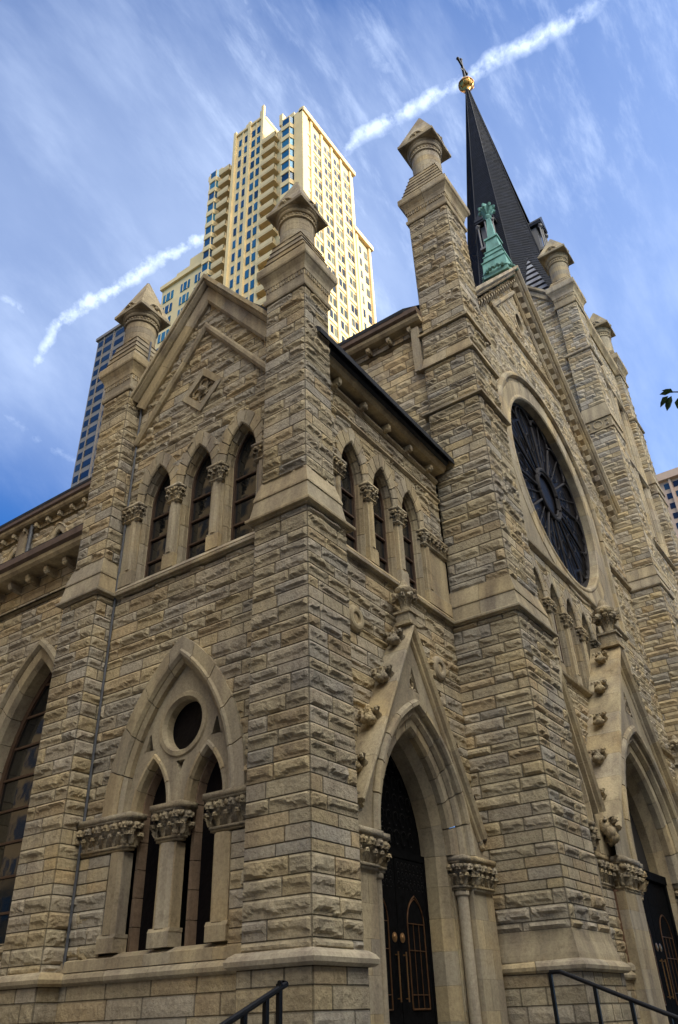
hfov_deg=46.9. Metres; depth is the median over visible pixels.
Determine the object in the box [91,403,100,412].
window
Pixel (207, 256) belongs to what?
bay window
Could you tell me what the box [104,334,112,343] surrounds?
window
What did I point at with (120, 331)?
window
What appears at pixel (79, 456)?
window
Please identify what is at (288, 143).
bay window
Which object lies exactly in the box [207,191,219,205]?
bay window
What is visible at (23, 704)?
window
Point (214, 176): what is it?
bay window
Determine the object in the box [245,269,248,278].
window
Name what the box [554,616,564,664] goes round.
window
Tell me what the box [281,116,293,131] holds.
bay window
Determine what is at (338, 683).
cathedral
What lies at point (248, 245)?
window
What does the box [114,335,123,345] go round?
window
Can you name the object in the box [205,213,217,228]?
bay window
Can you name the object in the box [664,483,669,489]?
window
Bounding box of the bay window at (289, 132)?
[281,126,293,142]
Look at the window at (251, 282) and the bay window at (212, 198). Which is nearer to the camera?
the window at (251, 282)
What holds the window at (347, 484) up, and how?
in the cathedral
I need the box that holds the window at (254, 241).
[252,239,255,248]
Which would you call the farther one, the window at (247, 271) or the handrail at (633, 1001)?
the window at (247, 271)
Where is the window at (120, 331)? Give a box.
[115,327,123,336]
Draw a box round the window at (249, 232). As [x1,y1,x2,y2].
[247,230,250,238]
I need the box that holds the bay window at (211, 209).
[206,202,218,216]
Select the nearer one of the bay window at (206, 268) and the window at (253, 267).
the window at (253, 267)
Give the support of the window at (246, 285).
in the apartment tower
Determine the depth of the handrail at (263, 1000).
8.15 m
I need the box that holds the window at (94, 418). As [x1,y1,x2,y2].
[89,413,98,423]
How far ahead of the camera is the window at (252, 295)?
130.87 m
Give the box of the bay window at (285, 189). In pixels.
[280,183,292,199]
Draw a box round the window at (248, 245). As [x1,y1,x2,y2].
[246,243,249,251]
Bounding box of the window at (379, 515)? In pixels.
[373,476,388,573]
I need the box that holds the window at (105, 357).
[101,353,109,362]
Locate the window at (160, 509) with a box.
[144,472,169,577]
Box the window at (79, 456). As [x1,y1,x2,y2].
[77,452,82,460]
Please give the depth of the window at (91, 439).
287.39 m
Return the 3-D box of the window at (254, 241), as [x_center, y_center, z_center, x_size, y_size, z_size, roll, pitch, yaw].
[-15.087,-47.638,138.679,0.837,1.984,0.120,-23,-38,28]
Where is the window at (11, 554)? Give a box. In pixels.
[3,544,17,562]
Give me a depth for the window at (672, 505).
229.41 m
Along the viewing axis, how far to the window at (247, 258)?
137.29 m
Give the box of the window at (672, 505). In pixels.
[670,502,675,508]
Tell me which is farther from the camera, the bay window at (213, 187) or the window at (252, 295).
the bay window at (213, 187)
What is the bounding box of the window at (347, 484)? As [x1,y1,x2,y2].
[341,450,357,551]
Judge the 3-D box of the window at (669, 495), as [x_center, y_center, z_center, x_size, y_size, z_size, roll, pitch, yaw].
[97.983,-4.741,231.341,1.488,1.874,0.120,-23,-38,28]
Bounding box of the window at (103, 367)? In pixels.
[99,363,107,372]
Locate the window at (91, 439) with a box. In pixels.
[85,435,94,445]
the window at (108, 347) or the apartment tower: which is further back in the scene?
the window at (108, 347)
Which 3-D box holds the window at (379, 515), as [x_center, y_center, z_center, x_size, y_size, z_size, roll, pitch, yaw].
[0.851,0.265,18.300,0.100,2.924,0.850,-23,-38,28]
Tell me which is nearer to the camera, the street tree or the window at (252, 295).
the street tree
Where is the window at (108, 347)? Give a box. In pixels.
[102,344,110,353]
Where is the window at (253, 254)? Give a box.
[251,252,255,261]
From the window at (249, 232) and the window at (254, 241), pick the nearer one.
the window at (254, 241)
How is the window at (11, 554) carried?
in the cathedral
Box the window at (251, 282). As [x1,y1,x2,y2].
[250,279,253,289]
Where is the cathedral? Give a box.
[0,57,677,1023]
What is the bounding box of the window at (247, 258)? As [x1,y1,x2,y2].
[245,256,249,264]
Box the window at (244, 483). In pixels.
[230,431,256,540]
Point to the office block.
(668, 481)
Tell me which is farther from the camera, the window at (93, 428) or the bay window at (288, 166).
the window at (93, 428)
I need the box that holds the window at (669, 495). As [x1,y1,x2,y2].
[667,492,672,498]
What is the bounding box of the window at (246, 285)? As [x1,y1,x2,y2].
[244,283,247,292]
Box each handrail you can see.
[219,980,288,1023]
[548,969,677,1023]
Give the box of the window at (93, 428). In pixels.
[87,424,96,434]
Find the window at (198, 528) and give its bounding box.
[186,453,211,559]
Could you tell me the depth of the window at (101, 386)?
301.63 m
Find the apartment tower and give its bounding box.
[155,105,376,349]
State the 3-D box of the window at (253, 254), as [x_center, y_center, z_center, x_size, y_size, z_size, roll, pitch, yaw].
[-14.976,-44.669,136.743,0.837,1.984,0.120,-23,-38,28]
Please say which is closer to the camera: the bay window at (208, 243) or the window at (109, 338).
the bay window at (208, 243)
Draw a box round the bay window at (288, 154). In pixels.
[280,148,293,164]
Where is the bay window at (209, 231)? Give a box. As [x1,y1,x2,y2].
[203,225,216,240]
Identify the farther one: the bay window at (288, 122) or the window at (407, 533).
the bay window at (288, 122)
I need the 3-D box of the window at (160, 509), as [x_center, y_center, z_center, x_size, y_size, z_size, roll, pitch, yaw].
[-4.087,0.292,18.169,0.870,3.044,0.100,-23,-38,28]
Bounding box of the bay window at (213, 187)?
[208,180,220,194]
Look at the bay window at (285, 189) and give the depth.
139.31 m
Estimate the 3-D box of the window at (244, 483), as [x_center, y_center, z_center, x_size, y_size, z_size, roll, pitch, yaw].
[-1.969,-0.586,16.943,0.870,3.044,0.100,-23,-38,28]
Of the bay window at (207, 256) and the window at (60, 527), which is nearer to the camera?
the window at (60, 527)
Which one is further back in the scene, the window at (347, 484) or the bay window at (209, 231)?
the bay window at (209, 231)
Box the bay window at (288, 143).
[281,137,293,152]
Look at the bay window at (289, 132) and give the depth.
148.59 m
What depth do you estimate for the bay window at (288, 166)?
142.74 m
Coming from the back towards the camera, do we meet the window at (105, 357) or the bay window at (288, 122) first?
the window at (105, 357)
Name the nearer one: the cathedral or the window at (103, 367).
the cathedral
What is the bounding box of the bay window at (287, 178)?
[280,171,293,189]
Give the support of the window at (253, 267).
in the apartment tower
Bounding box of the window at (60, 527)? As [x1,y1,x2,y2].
[45,522,68,541]
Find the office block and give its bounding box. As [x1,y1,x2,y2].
[656,467,677,537]
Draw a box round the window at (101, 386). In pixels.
[95,383,103,392]
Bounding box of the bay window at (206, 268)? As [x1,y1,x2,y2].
[200,261,214,277]
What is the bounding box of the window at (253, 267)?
[251,265,254,274]
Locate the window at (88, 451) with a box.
[72,444,96,483]
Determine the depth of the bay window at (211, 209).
153.49 m
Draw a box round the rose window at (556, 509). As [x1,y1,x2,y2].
[497,371,626,634]
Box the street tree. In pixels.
[659,389,677,410]
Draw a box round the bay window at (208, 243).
[202,236,215,252]
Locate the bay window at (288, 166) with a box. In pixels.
[280,159,293,176]
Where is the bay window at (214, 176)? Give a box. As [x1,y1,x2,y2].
[209,169,220,183]
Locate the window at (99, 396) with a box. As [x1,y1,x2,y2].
[93,392,102,402]
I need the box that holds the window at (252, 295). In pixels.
[250,293,253,301]
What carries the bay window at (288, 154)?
in the apartment tower
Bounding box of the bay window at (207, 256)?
[201,248,215,265]
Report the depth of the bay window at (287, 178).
140.85 m
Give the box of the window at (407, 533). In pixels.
[402,501,417,593]
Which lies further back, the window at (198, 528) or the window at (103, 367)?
the window at (103, 367)
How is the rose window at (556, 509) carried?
in the cathedral
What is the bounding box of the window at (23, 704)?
[0,638,55,952]

